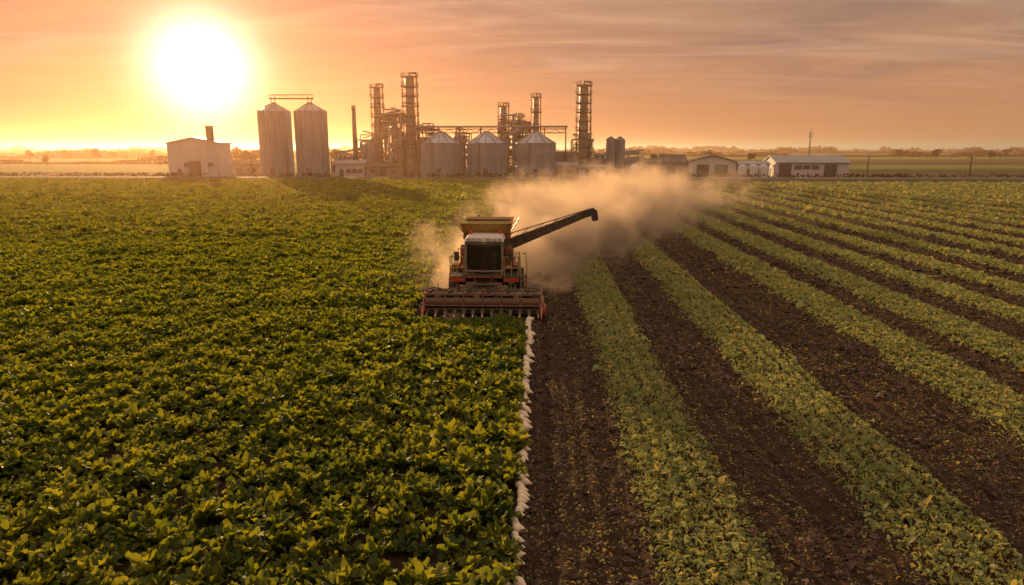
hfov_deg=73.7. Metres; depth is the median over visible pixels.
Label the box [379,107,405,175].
process frame
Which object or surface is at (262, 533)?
beet plant
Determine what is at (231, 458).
beet plant
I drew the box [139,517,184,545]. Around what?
beet plant
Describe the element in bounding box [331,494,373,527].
beet plant
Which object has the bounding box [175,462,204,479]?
beet plant
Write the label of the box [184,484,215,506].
beet plant
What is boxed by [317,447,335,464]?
beet plant
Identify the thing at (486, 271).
combine harvester
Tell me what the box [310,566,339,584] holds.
beet plant
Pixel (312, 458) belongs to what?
beet plant
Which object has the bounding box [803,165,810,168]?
window
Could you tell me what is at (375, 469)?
beet plant
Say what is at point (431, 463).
beet plant
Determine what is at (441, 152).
storage silo
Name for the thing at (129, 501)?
beet plant
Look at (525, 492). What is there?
sugar beet
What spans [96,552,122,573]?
beet plant
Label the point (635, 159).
process frame
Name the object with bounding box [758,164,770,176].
water tank
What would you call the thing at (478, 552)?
beet plant
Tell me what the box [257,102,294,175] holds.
storage silo
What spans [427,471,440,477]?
beet plant
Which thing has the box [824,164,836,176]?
door
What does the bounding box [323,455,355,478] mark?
beet plant
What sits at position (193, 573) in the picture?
beet plant
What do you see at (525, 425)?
sugar beet
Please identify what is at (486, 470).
beet plant
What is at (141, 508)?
beet plant
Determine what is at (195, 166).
door
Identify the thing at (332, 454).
beet plant
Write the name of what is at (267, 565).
beet plant
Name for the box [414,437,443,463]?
beet plant
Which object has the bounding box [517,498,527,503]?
sugar beet
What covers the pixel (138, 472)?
beet plant
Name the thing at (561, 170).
door
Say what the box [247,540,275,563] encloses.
beet plant
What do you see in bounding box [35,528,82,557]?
beet plant
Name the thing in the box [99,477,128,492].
beet plant
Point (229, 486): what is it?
beet plant
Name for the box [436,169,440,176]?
door
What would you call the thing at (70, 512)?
beet plant
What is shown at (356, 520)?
beet plant
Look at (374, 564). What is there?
beet plant
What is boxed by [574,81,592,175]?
distillation column
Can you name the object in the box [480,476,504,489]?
beet plant
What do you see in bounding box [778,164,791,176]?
door
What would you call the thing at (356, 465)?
beet plant
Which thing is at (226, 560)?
beet plant
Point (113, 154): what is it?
tree
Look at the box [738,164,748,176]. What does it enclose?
water tank
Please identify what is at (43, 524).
beet plant
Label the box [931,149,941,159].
tree
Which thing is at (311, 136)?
storage silo
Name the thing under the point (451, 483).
beet plant
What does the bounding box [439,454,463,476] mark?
beet plant
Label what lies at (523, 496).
sugar beet
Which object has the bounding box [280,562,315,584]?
beet plant
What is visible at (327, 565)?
beet plant
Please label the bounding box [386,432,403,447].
beet plant
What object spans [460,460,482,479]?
beet plant
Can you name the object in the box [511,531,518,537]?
sugar beet
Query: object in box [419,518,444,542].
beet plant
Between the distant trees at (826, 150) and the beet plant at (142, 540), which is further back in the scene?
the distant trees at (826, 150)
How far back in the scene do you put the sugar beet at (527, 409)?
21.05 m
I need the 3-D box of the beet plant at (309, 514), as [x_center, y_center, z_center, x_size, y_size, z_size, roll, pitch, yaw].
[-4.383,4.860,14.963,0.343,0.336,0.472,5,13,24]
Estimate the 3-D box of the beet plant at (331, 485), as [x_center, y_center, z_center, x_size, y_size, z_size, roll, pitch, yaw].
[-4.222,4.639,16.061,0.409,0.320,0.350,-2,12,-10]
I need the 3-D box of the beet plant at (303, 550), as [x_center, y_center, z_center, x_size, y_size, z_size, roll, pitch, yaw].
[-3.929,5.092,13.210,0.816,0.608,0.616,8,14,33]
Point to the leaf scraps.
(744, 485)
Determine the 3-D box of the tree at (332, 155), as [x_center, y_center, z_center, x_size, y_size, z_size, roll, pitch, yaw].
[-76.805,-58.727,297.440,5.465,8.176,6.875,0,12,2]
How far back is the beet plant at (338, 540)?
13.73 m
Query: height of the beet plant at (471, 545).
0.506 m
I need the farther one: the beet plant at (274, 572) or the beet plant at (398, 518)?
the beet plant at (398, 518)
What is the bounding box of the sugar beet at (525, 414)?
[521,411,528,417]
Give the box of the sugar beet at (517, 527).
[512,523,527,531]
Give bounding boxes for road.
[0,176,1023,178]
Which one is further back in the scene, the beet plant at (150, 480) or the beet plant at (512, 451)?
the beet plant at (512, 451)
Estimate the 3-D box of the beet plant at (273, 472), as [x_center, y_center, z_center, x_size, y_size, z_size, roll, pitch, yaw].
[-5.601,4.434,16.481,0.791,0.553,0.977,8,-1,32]
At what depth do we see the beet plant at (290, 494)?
15.29 m
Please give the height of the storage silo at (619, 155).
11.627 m
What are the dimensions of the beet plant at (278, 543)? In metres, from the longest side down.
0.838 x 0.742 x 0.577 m
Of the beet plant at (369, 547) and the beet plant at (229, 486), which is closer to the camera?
the beet plant at (369, 547)
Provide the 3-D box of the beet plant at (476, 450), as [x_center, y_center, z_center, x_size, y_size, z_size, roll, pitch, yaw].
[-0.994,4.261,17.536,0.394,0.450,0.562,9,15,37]
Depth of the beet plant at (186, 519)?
14.50 m
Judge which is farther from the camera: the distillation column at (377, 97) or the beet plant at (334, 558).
the distillation column at (377, 97)
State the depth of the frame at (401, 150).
207.96 m
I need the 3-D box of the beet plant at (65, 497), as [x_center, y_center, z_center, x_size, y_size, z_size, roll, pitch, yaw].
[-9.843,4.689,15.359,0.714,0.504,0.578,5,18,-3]
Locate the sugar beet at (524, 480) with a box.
[520,477,531,484]
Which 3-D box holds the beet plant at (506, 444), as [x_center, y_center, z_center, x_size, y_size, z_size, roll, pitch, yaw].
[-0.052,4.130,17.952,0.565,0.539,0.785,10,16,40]
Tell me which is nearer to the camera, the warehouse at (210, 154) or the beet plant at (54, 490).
the beet plant at (54, 490)
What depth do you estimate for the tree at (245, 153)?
258.20 m
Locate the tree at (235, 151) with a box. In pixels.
[231,146,242,159]
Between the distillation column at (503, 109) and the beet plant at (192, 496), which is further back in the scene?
the distillation column at (503, 109)
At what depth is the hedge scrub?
184.99 m
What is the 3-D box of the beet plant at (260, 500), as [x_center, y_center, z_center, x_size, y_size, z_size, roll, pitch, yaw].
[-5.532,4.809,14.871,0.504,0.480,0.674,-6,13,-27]
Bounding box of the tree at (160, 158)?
[156,155,163,161]
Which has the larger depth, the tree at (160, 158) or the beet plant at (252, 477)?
the tree at (160, 158)
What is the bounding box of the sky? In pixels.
[0,0,1023,148]
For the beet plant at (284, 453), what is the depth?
17.29 m
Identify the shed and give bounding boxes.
[624,162,642,175]
[641,158,659,175]
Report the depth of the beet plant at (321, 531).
14.15 m
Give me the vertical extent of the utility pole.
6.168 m
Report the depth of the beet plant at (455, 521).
14.17 m
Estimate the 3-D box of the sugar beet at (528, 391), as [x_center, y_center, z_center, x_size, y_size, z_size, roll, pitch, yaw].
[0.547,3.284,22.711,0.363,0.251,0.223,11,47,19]
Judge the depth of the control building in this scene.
196.53 m
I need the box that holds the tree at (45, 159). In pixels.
[41,154,48,164]
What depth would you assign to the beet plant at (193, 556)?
13.06 m
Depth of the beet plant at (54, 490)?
15.61 m
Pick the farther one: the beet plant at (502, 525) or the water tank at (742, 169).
the water tank at (742, 169)
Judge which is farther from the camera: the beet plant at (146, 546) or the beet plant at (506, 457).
the beet plant at (506, 457)
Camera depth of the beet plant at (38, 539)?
13.81 m
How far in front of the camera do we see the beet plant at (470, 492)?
15.31 m
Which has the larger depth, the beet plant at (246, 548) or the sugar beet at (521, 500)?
the sugar beet at (521, 500)
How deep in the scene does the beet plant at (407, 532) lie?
14.06 m
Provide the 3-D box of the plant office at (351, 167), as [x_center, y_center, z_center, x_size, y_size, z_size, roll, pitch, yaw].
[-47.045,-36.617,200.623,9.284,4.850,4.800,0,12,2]
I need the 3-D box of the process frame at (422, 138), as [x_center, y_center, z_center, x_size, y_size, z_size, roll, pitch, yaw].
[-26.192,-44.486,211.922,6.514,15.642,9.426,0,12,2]
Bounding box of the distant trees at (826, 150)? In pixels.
[0,147,1023,153]
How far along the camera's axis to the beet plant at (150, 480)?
16.17 m
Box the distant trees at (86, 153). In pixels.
[0,150,387,158]
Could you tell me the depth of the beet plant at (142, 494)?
15.43 m
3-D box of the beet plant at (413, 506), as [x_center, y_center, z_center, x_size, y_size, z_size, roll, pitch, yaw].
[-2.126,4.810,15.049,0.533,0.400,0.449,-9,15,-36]
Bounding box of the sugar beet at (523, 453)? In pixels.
[518,451,528,460]
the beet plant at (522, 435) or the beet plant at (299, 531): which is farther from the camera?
the beet plant at (522, 435)
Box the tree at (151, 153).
[148,149,154,155]
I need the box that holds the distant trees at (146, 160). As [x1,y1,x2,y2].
[0,156,239,163]
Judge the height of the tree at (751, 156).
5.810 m
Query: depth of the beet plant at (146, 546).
13.50 m
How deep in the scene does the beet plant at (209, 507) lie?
14.68 m
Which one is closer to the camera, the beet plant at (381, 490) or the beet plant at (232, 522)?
the beet plant at (232, 522)
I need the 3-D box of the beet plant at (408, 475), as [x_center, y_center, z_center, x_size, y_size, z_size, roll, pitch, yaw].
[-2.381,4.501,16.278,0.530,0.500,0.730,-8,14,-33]
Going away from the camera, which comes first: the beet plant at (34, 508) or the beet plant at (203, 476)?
the beet plant at (34, 508)
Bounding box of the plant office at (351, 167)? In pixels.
[334,159,368,176]
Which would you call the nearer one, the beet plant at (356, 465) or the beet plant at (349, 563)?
the beet plant at (349, 563)
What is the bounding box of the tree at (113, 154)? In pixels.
[109,151,117,159]
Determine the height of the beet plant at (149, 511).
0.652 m
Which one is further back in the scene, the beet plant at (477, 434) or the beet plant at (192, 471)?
the beet plant at (477, 434)
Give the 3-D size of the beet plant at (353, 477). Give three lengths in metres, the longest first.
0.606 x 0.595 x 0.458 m
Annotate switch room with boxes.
[577,165,606,176]
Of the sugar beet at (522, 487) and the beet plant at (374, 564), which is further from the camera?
the sugar beet at (522, 487)
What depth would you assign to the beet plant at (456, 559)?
13.21 m
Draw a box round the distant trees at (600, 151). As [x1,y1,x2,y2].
[0,148,714,155]
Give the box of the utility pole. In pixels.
[247,155,254,175]
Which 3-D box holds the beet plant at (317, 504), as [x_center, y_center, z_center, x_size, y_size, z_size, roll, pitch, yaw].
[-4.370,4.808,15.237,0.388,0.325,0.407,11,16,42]
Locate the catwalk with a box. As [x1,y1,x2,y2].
[268,94,313,102]
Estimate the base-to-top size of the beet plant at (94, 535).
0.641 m
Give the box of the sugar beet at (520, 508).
[515,506,523,511]
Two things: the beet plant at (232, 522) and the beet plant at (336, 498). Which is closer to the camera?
the beet plant at (232, 522)
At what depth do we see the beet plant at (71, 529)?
13.94 m
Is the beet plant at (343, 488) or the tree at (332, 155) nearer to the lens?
the beet plant at (343, 488)
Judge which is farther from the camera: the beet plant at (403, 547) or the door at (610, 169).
the door at (610, 169)
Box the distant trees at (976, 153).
[687,150,1023,156]
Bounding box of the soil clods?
[516,221,1023,584]
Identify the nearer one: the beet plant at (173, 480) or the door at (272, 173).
the beet plant at (173, 480)
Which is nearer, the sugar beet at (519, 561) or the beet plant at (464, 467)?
the sugar beet at (519, 561)
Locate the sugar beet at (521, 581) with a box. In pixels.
[513,576,525,584]
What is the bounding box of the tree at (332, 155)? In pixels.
[329,148,341,160]
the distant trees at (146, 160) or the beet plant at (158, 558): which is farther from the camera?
the distant trees at (146, 160)
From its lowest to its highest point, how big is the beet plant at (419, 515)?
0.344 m
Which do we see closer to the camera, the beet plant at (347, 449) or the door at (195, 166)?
the beet plant at (347, 449)
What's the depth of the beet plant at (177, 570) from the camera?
12.75 m
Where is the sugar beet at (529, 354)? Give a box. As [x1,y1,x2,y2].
[526,352,534,357]
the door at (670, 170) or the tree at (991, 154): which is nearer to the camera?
the door at (670, 170)
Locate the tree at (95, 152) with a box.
[91,148,100,160]
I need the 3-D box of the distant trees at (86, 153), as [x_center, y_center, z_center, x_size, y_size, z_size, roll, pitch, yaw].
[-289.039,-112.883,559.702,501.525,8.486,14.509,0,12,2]
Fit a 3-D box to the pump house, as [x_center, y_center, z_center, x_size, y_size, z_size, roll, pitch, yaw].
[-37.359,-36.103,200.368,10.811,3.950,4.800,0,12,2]
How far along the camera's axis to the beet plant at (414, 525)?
14.29 m
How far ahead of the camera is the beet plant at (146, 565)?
12.72 m
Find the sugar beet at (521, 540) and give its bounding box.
[513,535,524,542]
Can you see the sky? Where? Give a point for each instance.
(75, 74)
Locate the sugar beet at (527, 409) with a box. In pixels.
[523,406,531,412]
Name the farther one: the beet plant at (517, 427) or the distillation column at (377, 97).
the distillation column at (377, 97)
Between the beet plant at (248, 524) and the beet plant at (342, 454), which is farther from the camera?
the beet plant at (342, 454)
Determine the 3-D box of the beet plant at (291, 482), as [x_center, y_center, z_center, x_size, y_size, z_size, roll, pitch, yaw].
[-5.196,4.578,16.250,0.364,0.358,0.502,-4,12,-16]
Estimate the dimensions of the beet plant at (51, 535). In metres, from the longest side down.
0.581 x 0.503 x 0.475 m
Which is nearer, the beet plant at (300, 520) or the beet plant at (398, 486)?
the beet plant at (300, 520)
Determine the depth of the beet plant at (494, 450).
17.64 m
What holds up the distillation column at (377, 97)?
on the ground at (520, 201)
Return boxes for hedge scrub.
[0,172,1023,177]
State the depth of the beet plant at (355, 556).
13.37 m
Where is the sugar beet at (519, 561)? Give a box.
[514,557,524,564]
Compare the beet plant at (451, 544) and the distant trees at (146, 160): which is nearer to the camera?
the beet plant at (451, 544)
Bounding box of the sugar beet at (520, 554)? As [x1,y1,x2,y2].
[515,550,525,557]
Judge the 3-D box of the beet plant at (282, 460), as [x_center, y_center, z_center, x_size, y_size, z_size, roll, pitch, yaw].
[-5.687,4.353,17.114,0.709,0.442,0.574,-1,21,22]
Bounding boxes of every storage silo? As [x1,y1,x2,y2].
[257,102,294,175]
[293,102,329,176]
[362,139,379,162]
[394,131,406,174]
[420,131,461,176]
[466,131,506,176]
[515,131,555,176]
[593,153,603,164]
[605,136,615,176]
[615,136,624,175]
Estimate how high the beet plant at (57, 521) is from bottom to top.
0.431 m
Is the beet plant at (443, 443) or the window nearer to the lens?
the beet plant at (443, 443)
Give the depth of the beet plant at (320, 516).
14.23 m
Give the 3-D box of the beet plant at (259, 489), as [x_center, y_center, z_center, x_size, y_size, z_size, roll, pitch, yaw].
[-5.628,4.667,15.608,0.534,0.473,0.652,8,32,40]
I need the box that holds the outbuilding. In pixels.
[232,160,260,175]
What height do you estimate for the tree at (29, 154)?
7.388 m
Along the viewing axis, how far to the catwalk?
192.60 m
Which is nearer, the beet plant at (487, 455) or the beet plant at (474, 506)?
the beet plant at (474, 506)
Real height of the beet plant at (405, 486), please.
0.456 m
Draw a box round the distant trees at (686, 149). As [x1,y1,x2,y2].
[0,145,1023,151]
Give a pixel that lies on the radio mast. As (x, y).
(810, 133)
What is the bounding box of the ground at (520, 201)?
[0,149,1023,584]
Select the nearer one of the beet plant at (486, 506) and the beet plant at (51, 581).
the beet plant at (51, 581)
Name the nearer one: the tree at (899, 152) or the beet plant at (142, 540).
the beet plant at (142, 540)
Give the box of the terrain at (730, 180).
[0,176,1023,182]
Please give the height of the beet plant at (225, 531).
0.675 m
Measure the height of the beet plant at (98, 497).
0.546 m
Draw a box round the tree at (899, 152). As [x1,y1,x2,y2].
[896,149,902,157]
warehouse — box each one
[165,126,232,175]
[657,154,686,175]
[686,154,737,176]
[763,155,850,176]
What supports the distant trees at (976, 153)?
on the ground at (520, 201)
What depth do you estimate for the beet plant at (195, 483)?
15.86 m
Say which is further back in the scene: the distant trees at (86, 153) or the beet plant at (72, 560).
the distant trees at (86, 153)
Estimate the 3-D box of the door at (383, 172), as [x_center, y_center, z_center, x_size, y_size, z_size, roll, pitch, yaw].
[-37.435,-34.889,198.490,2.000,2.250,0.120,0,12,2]
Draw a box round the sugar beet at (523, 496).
[517,493,529,500]
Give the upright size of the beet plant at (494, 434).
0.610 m
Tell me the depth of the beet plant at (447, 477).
16.38 m
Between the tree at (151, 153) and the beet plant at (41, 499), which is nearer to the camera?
the beet plant at (41, 499)
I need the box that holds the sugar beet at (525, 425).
[522,422,532,428]
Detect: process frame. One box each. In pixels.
[330,149,359,175]
[357,130,383,159]
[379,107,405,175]
[416,123,436,173]
[454,128,471,173]
[498,114,530,173]
[556,151,577,161]
[570,133,593,164]
[590,149,644,169]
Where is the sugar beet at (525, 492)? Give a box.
[517,488,530,496]
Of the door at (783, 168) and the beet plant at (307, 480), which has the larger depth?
the door at (783, 168)
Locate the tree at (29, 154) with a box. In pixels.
[25,150,33,160]
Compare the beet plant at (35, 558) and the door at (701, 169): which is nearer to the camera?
the beet plant at (35, 558)
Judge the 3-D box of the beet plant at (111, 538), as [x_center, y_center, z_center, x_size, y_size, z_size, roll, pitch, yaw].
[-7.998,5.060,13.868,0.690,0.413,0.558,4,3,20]
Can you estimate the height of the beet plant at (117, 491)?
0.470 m
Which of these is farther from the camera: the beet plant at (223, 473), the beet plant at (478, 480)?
the beet plant at (223, 473)
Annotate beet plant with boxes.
[4,543,39,560]
[11,533,43,547]
[12,499,34,515]
[14,549,55,572]
[23,493,62,513]
[23,568,41,576]
[25,515,54,533]
[26,501,56,523]
[27,501,72,523]
[32,542,73,577]
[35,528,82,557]
[42,479,83,500]
[42,525,67,543]
[43,515,67,534]
[43,568,61,584]
[50,529,94,557]
[55,501,81,519]
[56,555,105,584]
[58,487,82,502]
[60,503,111,544]
[60,548,106,570]
[67,523,81,535]
[69,483,107,509]
[72,521,108,549]
[73,492,109,500]
[78,496,122,526]
[81,479,113,492]
[84,541,116,556]
[86,505,129,528]
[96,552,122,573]
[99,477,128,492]
[100,530,135,548]
[102,511,145,546]
[103,486,121,503]
[105,465,135,483]
[108,478,134,495]
[109,543,140,559]
[112,569,136,579]
[114,489,146,515]
[114,525,151,552]
[125,466,157,488]
[125,546,175,576]
[133,493,144,509]
[133,502,166,527]
[135,503,160,516]
[136,466,181,488]
[138,515,154,532]
[138,544,156,557]
[138,544,183,570]
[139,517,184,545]
[142,484,161,499]
[150,488,182,507]
[153,523,192,547]
[155,472,183,489]
[156,530,193,569]
[158,484,178,497]
[160,456,186,473]
[161,503,176,519]
[161,562,186,575]
[169,452,204,475]
[169,544,207,570]
[173,513,194,525]
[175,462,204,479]
[176,503,195,517]
[181,476,208,495]
[182,517,207,533]
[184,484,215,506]
[184,557,222,581]
[187,528,209,545]
[190,543,207,553]
[191,496,219,526]
[194,499,224,519]
[195,469,219,484]
[196,480,220,495]
[199,463,211,472]
[199,563,231,584]
[200,537,240,561]
[202,490,232,507]
[202,547,239,576]
[204,526,217,539]
[206,518,248,547]
[211,467,232,480]
[215,501,250,523]
[216,517,238,527]
[221,479,237,493]
[223,558,244,576]
[226,452,241,466]
[226,466,265,488]
[228,489,251,504]
[228,556,267,584]
[229,466,238,477]
[229,526,270,562]
[230,451,259,475]
[230,504,262,525]
[232,524,274,541]
[236,485,255,500]
[244,498,266,523]
[245,521,264,539]
[247,485,273,505]
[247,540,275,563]
[248,455,259,463]
[251,514,270,528]
[253,483,272,497]
[253,495,286,519]
[254,506,293,531]
[254,512,300,535]
[255,461,274,470]
[257,527,293,553]
[258,477,280,489]
[258,559,286,576]
[261,564,282,584]
[264,462,290,485]
[269,481,309,510]
[270,445,299,462]
[272,455,298,465]
[273,484,294,491]
[275,553,300,567]
[277,460,311,484]
[278,521,313,547]
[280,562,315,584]
[282,490,307,511]
[283,442,306,458]
[286,475,297,488]
[287,509,300,522]
[289,536,323,567]
[290,559,315,576]
[291,481,312,499]
[293,447,322,467]
[295,516,309,524]
[297,468,321,491]
[304,505,318,521]
[305,501,320,508]
[305,512,337,537]
[307,445,322,452]
[308,447,323,463]
[309,516,338,538]
[310,480,340,504]
[310,498,349,519]
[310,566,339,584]
[312,463,327,472]
[313,471,326,485]
[314,558,341,574]
[316,539,330,556]
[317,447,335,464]
[318,449,343,461]
[319,517,364,553]
[320,463,351,485]
[320,550,346,563]
[321,493,346,510]
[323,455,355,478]
[330,437,347,448]
[330,441,352,455]
[330,482,338,494]
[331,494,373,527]
[333,526,356,541]
[334,451,348,461]
[334,481,353,499]
[336,513,360,531]
[339,451,367,474]
[339,467,363,483]
[339,558,364,568]
[343,479,372,507]
[344,480,354,492]
[347,540,363,555]
[348,543,363,562]
[349,450,369,467]
[353,442,375,454]
[353,534,391,562]
[354,553,397,583]
[357,433,383,448]
[359,511,373,525]
[362,523,382,540]
[363,445,389,467]
[366,472,383,494]
[368,465,385,475]
[368,473,401,492]
[370,446,388,455]
[370,512,390,532]
[371,485,391,503]
[372,490,399,508]
[373,526,400,544]
[374,438,393,453]
[377,500,415,527]
[378,539,398,554]
[380,449,417,469]
[382,468,398,480]
[383,498,412,521]
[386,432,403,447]
[387,482,419,509]
[392,482,409,490]
[393,536,414,553]
[397,467,421,489]
[397,483,416,497]
[398,524,418,540]
[399,444,416,457]
[402,557,421,569]
[403,428,440,444]
[403,466,418,474]
[405,477,442,504]
[405,501,428,519]
[406,433,430,453]
[407,471,439,484]
[409,506,427,522]
[409,535,433,557]
[410,459,426,471]
[410,520,422,534]
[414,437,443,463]
[418,448,445,472]
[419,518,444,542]
[421,511,442,527]
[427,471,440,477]
[429,417,458,439]
[430,473,444,483]
[431,428,453,442]
[433,485,455,505]
[434,493,463,513]
[435,435,451,456]
[437,532,466,560]
[438,506,453,519]
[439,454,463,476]
[439,463,464,482]
[439,509,477,536]
[443,445,466,457]
[443,479,459,492]
[444,438,463,453]
[445,529,465,538]
[448,549,462,569]
[451,480,485,510]
[452,452,463,462]
[452,462,473,483]
[455,473,483,491]
[456,446,483,463]
[460,421,488,445]
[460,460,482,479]
[463,438,494,454]
[463,542,490,558]
[465,537,489,553]
[467,489,505,524]
[468,497,488,510]
[469,518,482,535]
[473,459,499,479]
[473,478,507,505]
[474,448,479,455]
[476,522,504,548]
[477,448,502,465]
[479,443,504,456]
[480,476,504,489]
[482,496,522,522]
[482,515,513,533]
[486,420,508,445]
[487,533,522,565]
[489,447,527,470]
[492,460,512,482]
[495,462,527,486]
[495,487,513,501]
[499,437,519,452]
[502,422,524,438]
[503,429,532,449]
[503,449,519,455]
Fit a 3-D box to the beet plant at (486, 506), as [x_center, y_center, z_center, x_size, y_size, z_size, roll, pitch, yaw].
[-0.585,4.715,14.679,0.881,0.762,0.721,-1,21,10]
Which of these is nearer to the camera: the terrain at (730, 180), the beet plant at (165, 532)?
the beet plant at (165, 532)
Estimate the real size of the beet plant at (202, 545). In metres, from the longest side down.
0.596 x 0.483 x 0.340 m
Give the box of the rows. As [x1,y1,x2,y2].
[546,179,1023,584]
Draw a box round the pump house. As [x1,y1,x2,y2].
[364,163,403,176]
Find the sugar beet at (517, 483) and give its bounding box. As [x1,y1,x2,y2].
[515,481,523,488]
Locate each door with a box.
[189,161,201,175]
[236,168,242,174]
[270,168,274,175]
[339,169,343,175]
[380,169,386,175]
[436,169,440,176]
[533,169,537,176]
[560,169,563,176]
[608,167,612,175]
[617,167,621,174]
[667,167,674,174]
[697,165,708,176]
[715,165,727,176]
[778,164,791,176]
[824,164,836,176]
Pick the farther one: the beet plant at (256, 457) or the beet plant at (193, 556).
the beet plant at (256, 457)
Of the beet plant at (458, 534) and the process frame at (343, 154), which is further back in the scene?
the process frame at (343, 154)
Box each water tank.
[629,164,640,176]
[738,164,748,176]
[749,164,757,176]
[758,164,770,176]
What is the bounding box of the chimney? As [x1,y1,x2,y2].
[351,105,357,159]
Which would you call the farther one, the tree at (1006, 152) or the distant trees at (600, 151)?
the distant trees at (600, 151)
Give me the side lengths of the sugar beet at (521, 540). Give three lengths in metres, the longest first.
0.272 x 0.192 x 0.172 m
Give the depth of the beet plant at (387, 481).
15.98 m
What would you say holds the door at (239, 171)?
in the outbuilding
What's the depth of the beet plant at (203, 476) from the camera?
16.17 m
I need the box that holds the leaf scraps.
[519,191,1023,584]
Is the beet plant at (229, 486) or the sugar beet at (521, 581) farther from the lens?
the beet plant at (229, 486)
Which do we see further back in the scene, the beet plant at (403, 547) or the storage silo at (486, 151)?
the storage silo at (486, 151)
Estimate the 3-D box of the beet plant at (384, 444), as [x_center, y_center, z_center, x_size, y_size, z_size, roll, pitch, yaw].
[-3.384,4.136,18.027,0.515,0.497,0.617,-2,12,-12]
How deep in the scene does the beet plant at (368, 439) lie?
18.11 m
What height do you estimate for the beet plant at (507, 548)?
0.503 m
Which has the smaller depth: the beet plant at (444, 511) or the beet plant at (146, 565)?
the beet plant at (146, 565)
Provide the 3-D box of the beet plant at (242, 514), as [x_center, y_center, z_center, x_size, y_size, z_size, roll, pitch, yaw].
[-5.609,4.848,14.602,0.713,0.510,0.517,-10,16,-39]
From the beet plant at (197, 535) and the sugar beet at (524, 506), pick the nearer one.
the beet plant at (197, 535)
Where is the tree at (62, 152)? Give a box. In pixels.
[60,150,67,158]
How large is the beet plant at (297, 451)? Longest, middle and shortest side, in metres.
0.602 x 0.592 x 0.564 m
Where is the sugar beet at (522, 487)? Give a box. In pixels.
[517,485,528,490]
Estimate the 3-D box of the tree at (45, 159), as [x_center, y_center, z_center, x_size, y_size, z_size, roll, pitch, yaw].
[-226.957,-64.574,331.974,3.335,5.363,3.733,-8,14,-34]
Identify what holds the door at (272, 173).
in the storage silo at (274, 121)
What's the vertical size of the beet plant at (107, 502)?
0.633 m
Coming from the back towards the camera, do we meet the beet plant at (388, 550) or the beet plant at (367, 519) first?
the beet plant at (367, 519)
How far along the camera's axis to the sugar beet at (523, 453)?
17.89 m
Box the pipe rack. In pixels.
[415,126,567,175]
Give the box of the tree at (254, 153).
[250,150,259,159]
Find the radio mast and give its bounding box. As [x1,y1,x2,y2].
[808,132,812,154]
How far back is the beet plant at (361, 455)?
17.43 m
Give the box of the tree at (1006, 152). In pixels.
[1001,149,1011,156]
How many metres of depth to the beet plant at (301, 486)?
15.77 m
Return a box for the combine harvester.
[420,207,597,319]
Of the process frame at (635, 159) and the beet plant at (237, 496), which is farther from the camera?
the process frame at (635, 159)
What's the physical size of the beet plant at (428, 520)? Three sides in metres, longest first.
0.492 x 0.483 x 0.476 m
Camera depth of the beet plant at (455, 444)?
17.92 m
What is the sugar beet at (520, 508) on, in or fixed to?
on the ground at (520, 201)
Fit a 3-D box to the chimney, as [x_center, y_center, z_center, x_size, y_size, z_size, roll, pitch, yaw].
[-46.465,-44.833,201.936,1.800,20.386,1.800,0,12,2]
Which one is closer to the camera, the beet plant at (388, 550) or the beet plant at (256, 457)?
the beet plant at (388, 550)
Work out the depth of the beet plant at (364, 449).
17.68 m
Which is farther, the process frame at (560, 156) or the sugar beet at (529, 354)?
the process frame at (560, 156)
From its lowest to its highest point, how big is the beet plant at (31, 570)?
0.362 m
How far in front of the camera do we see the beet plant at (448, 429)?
18.80 m
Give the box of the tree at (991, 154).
[988,151,995,160]
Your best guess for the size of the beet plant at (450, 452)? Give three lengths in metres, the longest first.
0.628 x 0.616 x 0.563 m
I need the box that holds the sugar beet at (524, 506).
[517,502,528,509]
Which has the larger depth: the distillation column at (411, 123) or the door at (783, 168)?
the distillation column at (411, 123)
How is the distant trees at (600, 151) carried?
on the ground at (520, 201)
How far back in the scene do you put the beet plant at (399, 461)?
17.19 m
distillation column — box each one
[369,83,385,160]
[400,72,420,175]
[497,102,509,171]
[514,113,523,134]
[530,93,541,131]
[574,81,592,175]
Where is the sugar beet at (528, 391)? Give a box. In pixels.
[524,387,532,393]
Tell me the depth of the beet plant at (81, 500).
15.11 m
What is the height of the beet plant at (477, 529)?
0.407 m
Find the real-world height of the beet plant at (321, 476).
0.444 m
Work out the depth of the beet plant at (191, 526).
14.15 m
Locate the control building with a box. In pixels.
[556,162,577,176]
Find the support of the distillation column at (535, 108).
on the ground at (520, 201)
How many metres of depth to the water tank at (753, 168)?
191.74 m
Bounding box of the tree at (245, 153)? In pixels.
[238,150,254,159]
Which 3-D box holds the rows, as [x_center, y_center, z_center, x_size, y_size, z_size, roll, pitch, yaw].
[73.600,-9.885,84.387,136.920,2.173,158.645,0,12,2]
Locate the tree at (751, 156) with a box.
[747,153,755,160]
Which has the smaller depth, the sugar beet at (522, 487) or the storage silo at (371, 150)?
the sugar beet at (522, 487)

